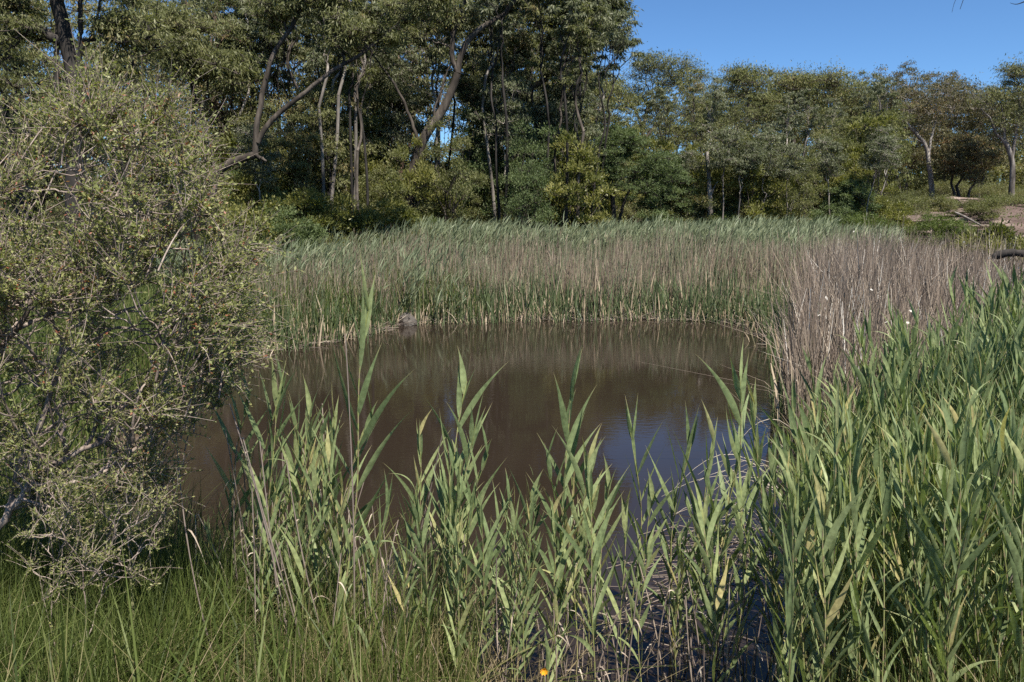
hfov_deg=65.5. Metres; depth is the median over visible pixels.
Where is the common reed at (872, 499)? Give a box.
[866,471,893,603]
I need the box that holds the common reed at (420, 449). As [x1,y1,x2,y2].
[386,409,448,612]
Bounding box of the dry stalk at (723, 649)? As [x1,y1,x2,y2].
[722,614,730,677]
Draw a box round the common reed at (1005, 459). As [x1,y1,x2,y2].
[981,435,1023,622]
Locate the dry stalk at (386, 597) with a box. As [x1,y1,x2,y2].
[379,547,395,681]
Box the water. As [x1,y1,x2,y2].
[136,319,857,681]
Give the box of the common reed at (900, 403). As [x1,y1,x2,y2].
[885,378,922,460]
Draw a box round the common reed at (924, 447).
[874,403,971,680]
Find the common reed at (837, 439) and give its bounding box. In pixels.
[810,367,864,681]
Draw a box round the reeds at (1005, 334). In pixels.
[781,260,1023,557]
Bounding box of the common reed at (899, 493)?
[884,410,951,681]
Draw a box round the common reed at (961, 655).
[933,486,988,662]
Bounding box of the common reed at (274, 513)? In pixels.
[234,455,295,677]
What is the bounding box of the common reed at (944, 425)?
[901,370,1001,530]
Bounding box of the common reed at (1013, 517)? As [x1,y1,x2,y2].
[1009,514,1019,669]
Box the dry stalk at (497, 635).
[496,558,503,681]
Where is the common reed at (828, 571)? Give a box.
[804,450,848,681]
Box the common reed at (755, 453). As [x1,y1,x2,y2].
[738,410,785,660]
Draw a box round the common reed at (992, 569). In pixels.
[939,451,1009,675]
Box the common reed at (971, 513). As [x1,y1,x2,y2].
[902,462,988,680]
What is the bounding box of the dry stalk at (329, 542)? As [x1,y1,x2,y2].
[323,523,334,604]
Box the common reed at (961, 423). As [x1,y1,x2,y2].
[934,389,979,525]
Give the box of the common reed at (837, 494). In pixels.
[818,417,877,676]
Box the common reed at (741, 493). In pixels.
[721,461,769,681]
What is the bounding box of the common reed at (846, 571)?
[801,486,854,666]
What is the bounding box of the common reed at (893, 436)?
[872,400,921,681]
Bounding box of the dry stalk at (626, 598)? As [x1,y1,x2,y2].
[622,575,627,680]
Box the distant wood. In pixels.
[0,128,1023,212]
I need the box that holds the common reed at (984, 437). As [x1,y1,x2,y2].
[957,405,1004,640]
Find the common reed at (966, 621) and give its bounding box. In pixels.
[959,502,989,679]
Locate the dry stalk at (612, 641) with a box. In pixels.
[594,580,622,681]
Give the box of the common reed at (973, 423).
[954,398,986,485]
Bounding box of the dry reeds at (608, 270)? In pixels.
[196,216,884,337]
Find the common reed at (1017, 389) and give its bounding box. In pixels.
[990,360,1023,524]
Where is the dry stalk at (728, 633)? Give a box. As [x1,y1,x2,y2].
[725,582,729,681]
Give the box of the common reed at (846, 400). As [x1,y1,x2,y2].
[830,371,871,492]
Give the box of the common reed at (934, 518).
[892,461,964,679]
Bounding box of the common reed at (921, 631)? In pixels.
[898,493,954,681]
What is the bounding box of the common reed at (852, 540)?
[847,490,885,660]
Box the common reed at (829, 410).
[811,391,844,463]
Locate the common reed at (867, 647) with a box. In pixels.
[827,468,879,681]
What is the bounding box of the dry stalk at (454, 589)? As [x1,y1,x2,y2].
[454,534,469,655]
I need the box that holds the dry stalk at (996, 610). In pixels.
[968,553,1022,681]
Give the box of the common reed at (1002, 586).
[972,402,1023,681]
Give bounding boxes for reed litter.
[246,308,789,354]
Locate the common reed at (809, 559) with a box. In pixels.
[781,465,822,664]
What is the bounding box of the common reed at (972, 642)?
[933,446,1000,681]
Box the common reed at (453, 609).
[434,450,470,672]
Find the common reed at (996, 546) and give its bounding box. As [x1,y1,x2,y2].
[935,467,1012,681]
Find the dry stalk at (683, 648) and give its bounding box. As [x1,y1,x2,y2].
[683,624,696,671]
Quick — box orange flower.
[540,668,547,681]
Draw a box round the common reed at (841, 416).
[813,374,901,680]
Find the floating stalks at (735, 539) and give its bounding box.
[498,494,782,681]
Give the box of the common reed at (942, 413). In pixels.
[920,403,962,664]
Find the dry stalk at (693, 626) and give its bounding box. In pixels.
[685,598,697,673]
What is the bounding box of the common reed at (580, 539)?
[562,485,598,676]
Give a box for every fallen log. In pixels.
[955,212,980,225]
[991,249,1023,258]
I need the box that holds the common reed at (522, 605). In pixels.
[496,533,544,680]
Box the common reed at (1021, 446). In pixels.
[1001,436,1023,667]
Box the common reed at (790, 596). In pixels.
[766,436,820,681]
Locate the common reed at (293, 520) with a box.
[273,491,304,650]
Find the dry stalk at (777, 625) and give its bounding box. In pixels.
[775,578,783,681]
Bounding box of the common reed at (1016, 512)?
[1003,435,1023,632]
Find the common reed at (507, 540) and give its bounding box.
[497,513,515,681]
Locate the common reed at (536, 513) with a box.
[503,498,545,666]
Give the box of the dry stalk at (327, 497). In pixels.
[322,403,347,636]
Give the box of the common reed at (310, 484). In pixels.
[289,408,344,634]
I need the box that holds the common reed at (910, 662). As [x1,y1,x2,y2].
[878,420,949,681]
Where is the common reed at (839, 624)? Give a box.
[805,487,868,681]
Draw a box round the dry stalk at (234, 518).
[223,443,240,613]
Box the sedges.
[0,255,487,522]
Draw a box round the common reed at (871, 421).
[828,409,882,658]
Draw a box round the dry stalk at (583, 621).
[570,520,583,681]
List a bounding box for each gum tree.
[0,0,52,251]
[0,0,97,245]
[0,0,106,289]
[0,0,185,298]
[0,1,46,130]
[0,7,52,92]
[0,13,53,101]
[0,69,97,264]
[0,147,43,238]
[0,196,28,237]
[18,0,135,238]
[21,171,55,230]
[27,54,202,281]
[32,104,95,238]
[36,168,103,235]
[38,0,202,270]
[71,0,207,253]
[96,14,260,218]
[105,157,157,246]
[123,187,159,250]
[129,0,470,240]
[135,0,234,128]
[139,0,270,188]
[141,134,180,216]
[177,0,282,132]
[178,77,282,163]
[180,0,243,156]
[199,7,283,131]
[209,7,256,112]
[210,0,267,196]
[222,0,283,180]
[222,0,289,167]
[235,16,304,128]
[240,41,294,119]
[248,4,306,217]
[249,0,317,221]
[253,76,369,233]
[255,20,348,138]
[258,22,368,136]
[259,35,413,174]
[276,10,316,135]
[278,25,378,113]
[293,24,336,100]
[298,1,361,195]
[299,0,364,211]
[307,0,371,232]
[316,11,358,188]
[317,0,387,235]
[328,38,378,179]
[329,2,382,234]
[335,0,398,207]
[343,43,445,175]
[357,17,395,115]
[358,0,579,207]
[360,4,458,169]
[360,67,421,117]
[362,5,461,194]
[369,1,491,133]
[369,3,407,190]
[407,4,468,215]
[415,2,465,168]
[418,0,492,152]
[423,0,483,199]
[426,27,520,145]
[432,39,501,146]
[442,71,512,159]
[446,41,544,126]
[454,0,495,180]
[457,0,517,219]
[461,73,530,179]
[463,0,514,199]
[464,0,526,221]
[480,0,535,182]
[490,29,545,223]
[492,10,537,217]
[494,26,547,191]
[500,0,551,227]
[503,0,644,193]
[509,22,556,188]
[513,0,559,192]
[518,0,581,229]
[530,25,605,140]
[532,54,600,145]
[542,23,588,159]
[543,15,603,225]
[547,1,599,209]
[549,64,649,151]
[556,0,611,129]
[556,1,607,224]
[567,0,619,125]
[576,10,629,187]
[584,61,621,143]
[586,9,644,224]
[592,116,646,220]
[593,93,635,142]
[594,41,718,219]
[618,158,641,224]
[623,85,686,152]
[629,99,682,152]
[640,81,679,158]
[648,100,722,159]
[651,92,675,151]
[665,59,787,160]
[676,68,711,149]
[682,81,761,155]
[683,83,733,150]
[683,156,727,219]
[688,76,726,143]
[697,89,729,149]
[705,161,737,216]
[717,101,762,138]
[721,128,779,200]
[723,96,753,141]
[727,67,822,157]
[741,93,769,137]
[748,58,890,156]
[749,101,808,151]
[753,114,806,164]
[773,91,806,198]
[775,66,880,154]
[790,87,823,168]
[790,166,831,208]
[792,149,819,191]
[797,97,851,145]
[797,112,874,194]
[812,77,849,182]
[816,97,848,156]
[828,69,884,106]
[830,83,928,196]
[844,108,916,203]
[848,72,881,128]
[854,56,942,192]
[861,77,900,225]
[865,92,916,196]
[878,69,987,205]
[894,108,951,194]
[908,71,970,144]
[911,70,999,195]
[924,112,961,178]
[924,129,1018,197]
[933,81,1023,197]
[960,97,1023,182]
[964,53,1023,203]
[970,120,1011,184]
[973,79,1023,183]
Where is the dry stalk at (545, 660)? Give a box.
[540,601,557,681]
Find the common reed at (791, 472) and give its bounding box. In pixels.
[776,427,821,647]
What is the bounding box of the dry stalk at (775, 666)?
[773,653,780,677]
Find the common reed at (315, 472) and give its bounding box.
[277,442,342,622]
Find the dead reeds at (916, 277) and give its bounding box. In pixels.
[638,209,1023,462]
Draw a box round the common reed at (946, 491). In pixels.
[883,414,1022,681]
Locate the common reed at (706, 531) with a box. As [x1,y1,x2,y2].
[661,497,732,681]
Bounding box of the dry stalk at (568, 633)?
[563,579,580,680]
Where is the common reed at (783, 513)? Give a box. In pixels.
[752,447,809,633]
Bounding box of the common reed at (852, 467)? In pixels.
[824,446,880,676]
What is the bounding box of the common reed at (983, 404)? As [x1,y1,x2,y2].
[956,381,992,445]
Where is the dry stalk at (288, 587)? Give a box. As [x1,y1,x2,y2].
[275,540,303,658]
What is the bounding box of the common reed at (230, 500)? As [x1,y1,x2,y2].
[206,463,247,595]
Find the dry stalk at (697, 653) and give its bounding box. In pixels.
[691,624,706,681]
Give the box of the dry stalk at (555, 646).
[553,610,567,681]
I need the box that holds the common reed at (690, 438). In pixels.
[631,402,705,678]
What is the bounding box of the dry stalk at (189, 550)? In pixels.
[174,402,216,668]
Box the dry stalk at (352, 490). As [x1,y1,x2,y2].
[342,334,354,662]
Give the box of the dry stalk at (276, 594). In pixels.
[255,515,283,658]
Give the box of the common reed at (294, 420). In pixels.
[278,395,334,580]
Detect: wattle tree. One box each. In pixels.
[580,120,690,233]
[642,150,698,225]
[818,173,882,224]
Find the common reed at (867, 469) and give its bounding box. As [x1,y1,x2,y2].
[851,412,880,608]
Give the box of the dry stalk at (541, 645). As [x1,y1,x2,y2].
[533,602,545,681]
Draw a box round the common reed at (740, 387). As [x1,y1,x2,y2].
[699,339,774,671]
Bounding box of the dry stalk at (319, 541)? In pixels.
[302,448,348,660]
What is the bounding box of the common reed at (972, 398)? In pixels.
[956,380,990,590]
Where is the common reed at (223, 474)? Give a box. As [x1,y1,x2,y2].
[206,368,272,583]
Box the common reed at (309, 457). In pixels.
[281,429,333,628]
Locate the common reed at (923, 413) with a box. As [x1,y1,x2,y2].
[918,384,939,476]
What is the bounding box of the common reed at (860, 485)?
[825,383,892,606]
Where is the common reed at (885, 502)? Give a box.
[848,461,923,681]
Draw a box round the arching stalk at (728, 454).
[674,454,777,488]
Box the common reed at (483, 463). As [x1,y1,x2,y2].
[442,420,507,678]
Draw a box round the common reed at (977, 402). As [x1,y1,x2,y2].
[954,371,1003,492]
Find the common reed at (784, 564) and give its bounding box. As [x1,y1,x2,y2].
[744,452,840,681]
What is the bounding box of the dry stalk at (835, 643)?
[828,559,844,678]
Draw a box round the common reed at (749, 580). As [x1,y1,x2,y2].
[715,484,763,680]
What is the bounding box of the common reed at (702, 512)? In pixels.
[685,479,742,681]
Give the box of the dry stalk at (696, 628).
[686,570,709,681]
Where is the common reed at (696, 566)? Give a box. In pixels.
[673,445,751,681]
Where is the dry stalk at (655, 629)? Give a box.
[638,562,675,681]
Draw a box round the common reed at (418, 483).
[391,460,437,628]
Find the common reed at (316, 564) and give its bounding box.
[305,462,343,649]
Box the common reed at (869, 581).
[823,412,898,674]
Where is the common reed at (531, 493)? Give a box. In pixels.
[484,468,547,679]
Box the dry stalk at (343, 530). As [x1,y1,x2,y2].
[338,485,350,644]
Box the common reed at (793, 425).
[786,397,844,680]
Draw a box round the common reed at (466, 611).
[442,498,480,681]
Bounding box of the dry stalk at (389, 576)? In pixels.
[383,531,399,639]
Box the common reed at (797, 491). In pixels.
[777,438,817,603]
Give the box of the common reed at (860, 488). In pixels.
[838,411,877,676]
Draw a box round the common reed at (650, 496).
[626,469,682,667]
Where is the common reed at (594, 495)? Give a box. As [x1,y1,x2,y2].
[548,471,610,681]
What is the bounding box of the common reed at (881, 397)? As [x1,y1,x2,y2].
[873,370,905,594]
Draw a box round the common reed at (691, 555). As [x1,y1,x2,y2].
[665,498,723,681]
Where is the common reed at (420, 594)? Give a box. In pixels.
[391,466,446,665]
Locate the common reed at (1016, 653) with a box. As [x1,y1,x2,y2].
[997,484,1023,676]
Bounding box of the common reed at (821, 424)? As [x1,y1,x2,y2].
[809,411,846,604]
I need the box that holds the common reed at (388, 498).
[347,471,392,670]
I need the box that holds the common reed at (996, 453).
[982,411,1004,563]
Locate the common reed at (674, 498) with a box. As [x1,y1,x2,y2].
[652,468,695,663]
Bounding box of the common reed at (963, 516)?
[885,461,998,681]
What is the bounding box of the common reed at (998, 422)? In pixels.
[971,376,1004,464]
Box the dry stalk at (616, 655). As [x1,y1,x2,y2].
[615,623,626,681]
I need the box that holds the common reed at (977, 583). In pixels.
[925,480,1023,681]
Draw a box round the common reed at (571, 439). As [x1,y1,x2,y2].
[543,343,596,658]
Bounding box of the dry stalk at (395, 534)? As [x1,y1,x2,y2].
[369,520,401,667]
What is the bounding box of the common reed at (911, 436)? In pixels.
[902,406,967,681]
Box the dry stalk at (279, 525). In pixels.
[278,451,297,596]
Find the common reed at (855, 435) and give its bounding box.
[850,408,893,599]
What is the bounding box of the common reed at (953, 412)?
[921,395,976,488]
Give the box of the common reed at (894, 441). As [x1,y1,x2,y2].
[873,422,936,678]
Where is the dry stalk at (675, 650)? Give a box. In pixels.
[669,616,685,681]
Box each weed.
[7,641,103,671]
[54,629,164,681]
[122,618,242,681]
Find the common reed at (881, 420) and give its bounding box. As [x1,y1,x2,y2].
[871,370,909,556]
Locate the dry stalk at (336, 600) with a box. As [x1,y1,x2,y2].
[323,553,346,681]
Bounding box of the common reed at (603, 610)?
[596,548,620,668]
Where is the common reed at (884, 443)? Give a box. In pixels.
[866,415,907,565]
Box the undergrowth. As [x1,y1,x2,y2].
[8,188,1023,270]
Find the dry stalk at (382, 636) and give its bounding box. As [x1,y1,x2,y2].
[373,606,391,681]
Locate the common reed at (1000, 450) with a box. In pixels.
[935,405,1018,681]
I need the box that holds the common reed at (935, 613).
[918,513,951,658]
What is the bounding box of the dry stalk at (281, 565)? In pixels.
[271,498,295,651]
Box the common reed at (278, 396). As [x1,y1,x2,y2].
[241,351,297,638]
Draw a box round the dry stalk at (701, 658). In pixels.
[693,631,716,674]
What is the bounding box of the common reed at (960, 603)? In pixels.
[956,458,987,672]
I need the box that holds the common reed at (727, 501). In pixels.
[709,423,763,680]
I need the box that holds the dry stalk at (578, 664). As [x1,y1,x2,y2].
[576,642,582,681]
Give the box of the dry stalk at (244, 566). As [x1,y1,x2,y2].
[239,519,268,644]
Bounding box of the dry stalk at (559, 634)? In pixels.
[542,581,569,680]
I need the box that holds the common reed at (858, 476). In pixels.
[847,450,887,668]
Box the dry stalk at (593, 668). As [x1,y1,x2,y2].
[586,648,609,681]
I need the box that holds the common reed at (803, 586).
[758,476,847,681]
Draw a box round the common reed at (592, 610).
[576,532,608,681]
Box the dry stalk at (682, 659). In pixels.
[672,637,694,681]
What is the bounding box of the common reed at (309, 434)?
[267,413,316,631]
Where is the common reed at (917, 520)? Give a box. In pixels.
[899,480,945,680]
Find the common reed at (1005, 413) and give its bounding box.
[991,364,1023,516]
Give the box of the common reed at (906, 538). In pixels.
[880,439,940,675]
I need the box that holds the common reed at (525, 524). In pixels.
[497,469,542,671]
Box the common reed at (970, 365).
[966,339,997,434]
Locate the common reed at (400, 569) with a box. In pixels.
[388,522,430,676]
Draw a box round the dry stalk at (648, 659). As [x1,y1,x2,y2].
[645,633,654,681]
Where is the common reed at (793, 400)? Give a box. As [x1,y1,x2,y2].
[757,373,822,570]
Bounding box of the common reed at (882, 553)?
[872,491,891,678]
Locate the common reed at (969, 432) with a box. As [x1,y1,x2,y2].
[938,408,980,681]
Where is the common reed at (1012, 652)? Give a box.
[994,521,1023,681]
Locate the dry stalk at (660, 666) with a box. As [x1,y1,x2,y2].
[651,649,666,681]
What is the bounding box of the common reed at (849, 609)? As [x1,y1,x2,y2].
[785,446,851,680]
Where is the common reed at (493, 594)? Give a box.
[468,469,525,677]
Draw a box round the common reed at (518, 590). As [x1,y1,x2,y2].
[500,540,545,669]
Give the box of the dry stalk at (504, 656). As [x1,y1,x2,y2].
[489,615,521,681]
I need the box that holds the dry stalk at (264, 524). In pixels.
[229,404,292,651]
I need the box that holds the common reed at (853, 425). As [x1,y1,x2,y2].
[822,412,889,660]
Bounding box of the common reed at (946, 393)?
[938,376,986,465]
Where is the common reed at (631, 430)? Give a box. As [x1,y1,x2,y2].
[608,397,669,662]
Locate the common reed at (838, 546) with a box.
[818,451,864,681]
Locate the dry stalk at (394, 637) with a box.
[389,597,398,681]
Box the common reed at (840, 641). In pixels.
[818,468,853,681]
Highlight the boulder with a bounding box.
[399,312,416,325]
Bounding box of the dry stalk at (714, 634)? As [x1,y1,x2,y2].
[695,588,720,678]
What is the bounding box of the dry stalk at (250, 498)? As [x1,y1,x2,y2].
[242,465,287,621]
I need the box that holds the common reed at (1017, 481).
[983,403,1023,680]
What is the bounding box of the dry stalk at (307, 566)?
[301,525,313,613]
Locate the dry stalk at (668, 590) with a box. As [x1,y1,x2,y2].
[657,579,673,681]
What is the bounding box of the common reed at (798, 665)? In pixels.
[771,472,832,677]
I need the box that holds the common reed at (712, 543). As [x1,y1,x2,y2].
[683,487,731,681]
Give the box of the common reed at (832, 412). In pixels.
[824,386,871,483]
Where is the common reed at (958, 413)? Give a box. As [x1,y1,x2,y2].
[936,386,1005,531]
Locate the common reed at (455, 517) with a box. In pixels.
[429,478,463,660]
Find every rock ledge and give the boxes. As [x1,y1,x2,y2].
[881,215,947,227]
[919,210,969,218]
[945,196,977,207]
[948,217,1015,226]
[966,224,995,232]
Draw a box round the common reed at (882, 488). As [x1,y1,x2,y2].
[850,437,933,681]
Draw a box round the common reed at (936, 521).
[901,406,953,661]
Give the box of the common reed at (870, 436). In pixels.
[847,408,894,546]
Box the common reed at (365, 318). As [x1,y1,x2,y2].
[307,249,413,645]
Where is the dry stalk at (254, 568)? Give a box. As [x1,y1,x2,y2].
[245,483,268,671]
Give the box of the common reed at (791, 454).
[776,424,825,681]
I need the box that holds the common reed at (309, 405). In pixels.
[275,373,333,632]
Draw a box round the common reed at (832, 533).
[793,468,880,681]
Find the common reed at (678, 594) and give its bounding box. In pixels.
[666,522,691,680]
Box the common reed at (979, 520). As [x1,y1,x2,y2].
[947,410,1003,681]
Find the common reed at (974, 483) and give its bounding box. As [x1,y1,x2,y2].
[918,452,996,680]
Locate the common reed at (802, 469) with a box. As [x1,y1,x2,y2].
[788,436,818,668]
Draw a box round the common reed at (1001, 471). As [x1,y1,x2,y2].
[979,409,1015,567]
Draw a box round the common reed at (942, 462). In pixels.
[911,434,963,657]
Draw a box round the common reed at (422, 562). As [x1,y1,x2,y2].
[402,523,435,627]
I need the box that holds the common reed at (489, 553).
[441,480,512,681]
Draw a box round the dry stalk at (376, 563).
[368,506,386,654]
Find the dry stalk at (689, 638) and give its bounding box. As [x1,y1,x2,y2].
[670,590,697,681]
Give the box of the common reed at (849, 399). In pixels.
[818,383,868,569]
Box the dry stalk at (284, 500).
[281,439,297,600]
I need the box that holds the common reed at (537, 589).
[516,529,546,665]
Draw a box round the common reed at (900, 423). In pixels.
[865,406,908,674]
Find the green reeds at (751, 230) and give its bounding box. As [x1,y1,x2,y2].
[155,211,906,351]
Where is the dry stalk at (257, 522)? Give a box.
[256,439,276,652]
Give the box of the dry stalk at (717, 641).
[700,559,731,677]
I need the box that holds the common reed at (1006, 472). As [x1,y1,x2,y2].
[988,459,1023,646]
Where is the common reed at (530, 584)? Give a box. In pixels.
[500,534,550,681]
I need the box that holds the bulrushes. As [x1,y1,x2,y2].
[219,259,803,430]
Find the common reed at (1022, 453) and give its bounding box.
[982,428,1023,626]
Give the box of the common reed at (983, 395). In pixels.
[973,353,1002,506]
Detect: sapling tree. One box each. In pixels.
[227,120,285,202]
[304,113,353,160]
[367,109,423,162]
[462,134,505,191]
[464,70,537,213]
[500,99,558,209]
[527,94,586,226]
[528,57,614,158]
[570,124,611,154]
[671,147,707,219]
[700,125,749,224]
[723,136,769,221]
[750,125,787,215]
[769,141,809,215]
[808,134,851,217]
[857,133,906,219]
[865,124,902,216]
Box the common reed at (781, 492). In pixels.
[768,427,794,525]
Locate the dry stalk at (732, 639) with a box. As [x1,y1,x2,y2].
[722,598,745,681]
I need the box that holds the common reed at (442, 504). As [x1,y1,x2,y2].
[426,439,474,640]
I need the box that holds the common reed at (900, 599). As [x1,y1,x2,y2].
[880,484,930,681]
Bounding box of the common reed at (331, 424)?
[305,395,355,635]
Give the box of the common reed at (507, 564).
[480,472,540,681]
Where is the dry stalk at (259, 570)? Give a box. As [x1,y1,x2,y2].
[249,493,266,664]
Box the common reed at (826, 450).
[821,411,836,496]
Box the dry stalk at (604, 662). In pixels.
[593,640,604,681]
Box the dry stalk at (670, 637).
[669,587,677,681]
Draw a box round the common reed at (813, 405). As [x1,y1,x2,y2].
[802,387,833,460]
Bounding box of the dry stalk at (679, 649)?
[678,612,680,681]
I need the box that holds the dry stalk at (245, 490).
[235,401,247,602]
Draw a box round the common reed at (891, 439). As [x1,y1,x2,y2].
[856,400,906,519]
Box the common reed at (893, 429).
[868,382,907,521]
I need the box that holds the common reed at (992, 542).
[972,418,1006,663]
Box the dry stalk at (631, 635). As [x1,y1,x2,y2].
[625,588,641,680]
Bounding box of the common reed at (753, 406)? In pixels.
[723,365,791,642]
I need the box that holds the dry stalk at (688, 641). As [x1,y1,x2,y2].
[685,596,692,681]
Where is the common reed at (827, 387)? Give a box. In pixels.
[817,378,860,472]
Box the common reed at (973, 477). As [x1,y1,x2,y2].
[957,442,979,665]
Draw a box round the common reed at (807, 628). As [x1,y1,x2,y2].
[775,480,823,674]
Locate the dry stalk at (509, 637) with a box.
[505,590,517,681]
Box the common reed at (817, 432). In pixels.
[807,373,831,607]
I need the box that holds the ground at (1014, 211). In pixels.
[2,197,1023,681]
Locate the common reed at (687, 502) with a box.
[672,476,723,680]
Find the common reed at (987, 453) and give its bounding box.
[983,425,1014,643]
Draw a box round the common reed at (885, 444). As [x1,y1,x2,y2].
[878,417,907,590]
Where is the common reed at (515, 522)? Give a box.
[490,482,534,681]
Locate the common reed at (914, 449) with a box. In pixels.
[859,399,942,681]
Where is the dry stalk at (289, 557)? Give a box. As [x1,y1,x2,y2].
[270,512,300,630]
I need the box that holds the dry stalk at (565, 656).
[565,633,588,677]
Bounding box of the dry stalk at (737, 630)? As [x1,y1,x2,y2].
[734,572,742,672]
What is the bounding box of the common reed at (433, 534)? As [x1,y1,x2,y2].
[422,474,467,594]
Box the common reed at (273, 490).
[258,471,298,592]
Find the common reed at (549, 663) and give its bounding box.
[544,538,588,681]
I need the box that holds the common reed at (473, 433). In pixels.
[430,396,484,669]
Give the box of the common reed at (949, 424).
[925,395,1016,671]
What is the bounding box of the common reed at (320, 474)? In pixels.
[305,424,347,615]
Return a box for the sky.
[1,0,1023,198]
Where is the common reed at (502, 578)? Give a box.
[477,527,514,680]
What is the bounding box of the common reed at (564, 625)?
[551,549,576,681]
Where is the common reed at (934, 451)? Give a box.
[906,397,957,649]
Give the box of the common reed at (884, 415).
[869,409,892,520]
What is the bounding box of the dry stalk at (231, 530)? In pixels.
[223,501,236,580]
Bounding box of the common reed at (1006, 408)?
[963,379,1016,674]
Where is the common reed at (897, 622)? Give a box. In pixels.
[888,513,914,677]
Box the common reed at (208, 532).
[194,511,230,606]
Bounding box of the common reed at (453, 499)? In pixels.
[440,484,481,644]
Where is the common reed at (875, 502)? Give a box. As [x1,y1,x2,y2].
[861,452,884,588]
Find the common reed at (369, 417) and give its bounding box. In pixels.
[318,390,384,586]
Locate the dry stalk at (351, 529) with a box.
[342,481,364,576]
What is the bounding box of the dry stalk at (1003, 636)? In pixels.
[994,577,1012,675]
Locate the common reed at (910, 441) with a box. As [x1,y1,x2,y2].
[870,420,937,681]
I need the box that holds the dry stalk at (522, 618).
[509,543,522,681]
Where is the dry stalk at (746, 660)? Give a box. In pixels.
[736,633,747,681]
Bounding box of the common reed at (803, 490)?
[771,434,847,674]
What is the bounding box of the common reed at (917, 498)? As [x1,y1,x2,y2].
[906,456,948,680]
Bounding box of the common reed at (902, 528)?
[858,435,927,681]
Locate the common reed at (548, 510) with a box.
[519,427,588,670]
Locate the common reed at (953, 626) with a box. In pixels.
[903,405,1007,681]
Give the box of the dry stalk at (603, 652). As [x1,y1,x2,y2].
[596,613,618,681]
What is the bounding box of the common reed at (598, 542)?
[543,437,629,681]
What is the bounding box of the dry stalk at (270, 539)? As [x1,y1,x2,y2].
[243,438,307,661]
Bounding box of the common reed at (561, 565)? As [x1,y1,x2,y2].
[520,486,587,681]
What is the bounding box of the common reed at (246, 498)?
[224,434,278,591]
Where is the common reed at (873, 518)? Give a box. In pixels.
[859,487,909,666]
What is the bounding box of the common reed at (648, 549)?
[611,524,664,681]
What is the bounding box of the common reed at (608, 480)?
[581,454,630,681]
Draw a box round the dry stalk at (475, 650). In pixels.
[467,613,478,681]
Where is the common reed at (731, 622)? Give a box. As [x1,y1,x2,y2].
[715,521,751,659]
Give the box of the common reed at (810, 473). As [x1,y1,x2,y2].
[800,437,839,662]
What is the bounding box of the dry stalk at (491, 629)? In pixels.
[486,565,501,675]
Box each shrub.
[0,18,303,565]
[1,405,194,664]
[197,211,274,266]
[198,126,298,210]
[208,171,295,219]
[210,194,296,243]
[211,108,273,218]
[216,112,298,205]
[235,149,296,220]
[252,206,329,261]
[257,182,363,250]
[259,197,315,251]
[285,167,382,217]
[301,113,374,183]
[307,191,390,246]
[314,130,373,200]
[319,106,399,201]
[335,83,389,189]
[344,173,391,234]
[344,196,425,243]
[359,146,432,232]
[359,158,401,209]
[372,134,438,227]
[380,225,435,253]
[398,138,442,199]
[415,115,492,229]
[415,166,476,220]
[417,155,451,196]
[417,215,439,226]
[419,195,467,223]
[425,179,464,212]
[441,129,511,218]
[447,100,507,221]
[448,199,491,226]
[450,151,470,180]
[464,182,516,225]
[465,187,515,222]
[487,106,562,200]
[490,119,573,225]
[500,114,559,226]
[516,121,597,214]
[535,128,618,232]
[555,156,618,229]
[587,156,643,224]
[616,178,652,235]
[626,126,657,223]
[633,208,684,227]
[636,131,677,216]
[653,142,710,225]
[660,186,721,223]
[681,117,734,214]
[688,209,736,227]
[689,183,734,219]
[703,131,792,218]
[716,194,776,221]
[729,139,792,219]
[760,196,799,224]
[765,155,803,211]
[773,154,831,223]
[780,195,823,221]
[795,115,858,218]
[797,214,842,228]
[805,202,858,226]
[814,151,874,217]
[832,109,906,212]
[841,211,903,233]
[862,192,915,235]
[881,192,932,214]
[883,184,946,202]
[898,208,955,249]
[919,193,961,211]
[921,176,982,196]
[926,216,982,245]
[938,218,1023,263]
[947,192,1015,219]
[961,180,1023,199]
[966,232,1023,281]
[981,191,1023,205]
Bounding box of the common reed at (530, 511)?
[508,485,553,674]
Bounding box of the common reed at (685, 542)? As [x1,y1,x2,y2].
[668,520,692,681]
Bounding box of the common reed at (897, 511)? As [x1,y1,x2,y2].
[865,461,912,667]
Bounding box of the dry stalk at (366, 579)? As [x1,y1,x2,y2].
[359,537,369,641]
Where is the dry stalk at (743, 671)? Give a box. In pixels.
[732,656,762,681]
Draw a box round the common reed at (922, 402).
[912,374,981,564]
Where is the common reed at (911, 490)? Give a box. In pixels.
[869,432,959,681]
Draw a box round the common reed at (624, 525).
[597,489,650,681]
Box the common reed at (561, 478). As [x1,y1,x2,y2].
[532,390,597,671]
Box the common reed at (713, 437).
[663,399,754,681]
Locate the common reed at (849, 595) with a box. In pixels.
[843,470,881,680]
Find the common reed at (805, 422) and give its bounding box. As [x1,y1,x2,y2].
[791,399,847,631]
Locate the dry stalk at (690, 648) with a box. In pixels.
[686,615,691,681]
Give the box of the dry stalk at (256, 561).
[235,517,272,615]
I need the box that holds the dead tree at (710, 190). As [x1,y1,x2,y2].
[705,151,717,217]
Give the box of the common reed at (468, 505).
[438,438,484,606]
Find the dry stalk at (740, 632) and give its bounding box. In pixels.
[730,570,751,681]
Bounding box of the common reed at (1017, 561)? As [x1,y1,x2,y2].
[978,428,1023,681]
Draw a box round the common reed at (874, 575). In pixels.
[842,450,912,667]
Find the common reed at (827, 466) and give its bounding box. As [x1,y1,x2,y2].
[818,440,844,643]
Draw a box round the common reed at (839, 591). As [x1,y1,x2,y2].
[772,422,891,667]
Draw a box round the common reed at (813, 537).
[768,465,844,681]
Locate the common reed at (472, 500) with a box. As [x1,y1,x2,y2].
[432,473,488,655]
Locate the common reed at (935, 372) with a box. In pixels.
[903,353,944,434]
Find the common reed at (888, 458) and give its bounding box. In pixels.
[867,431,930,606]

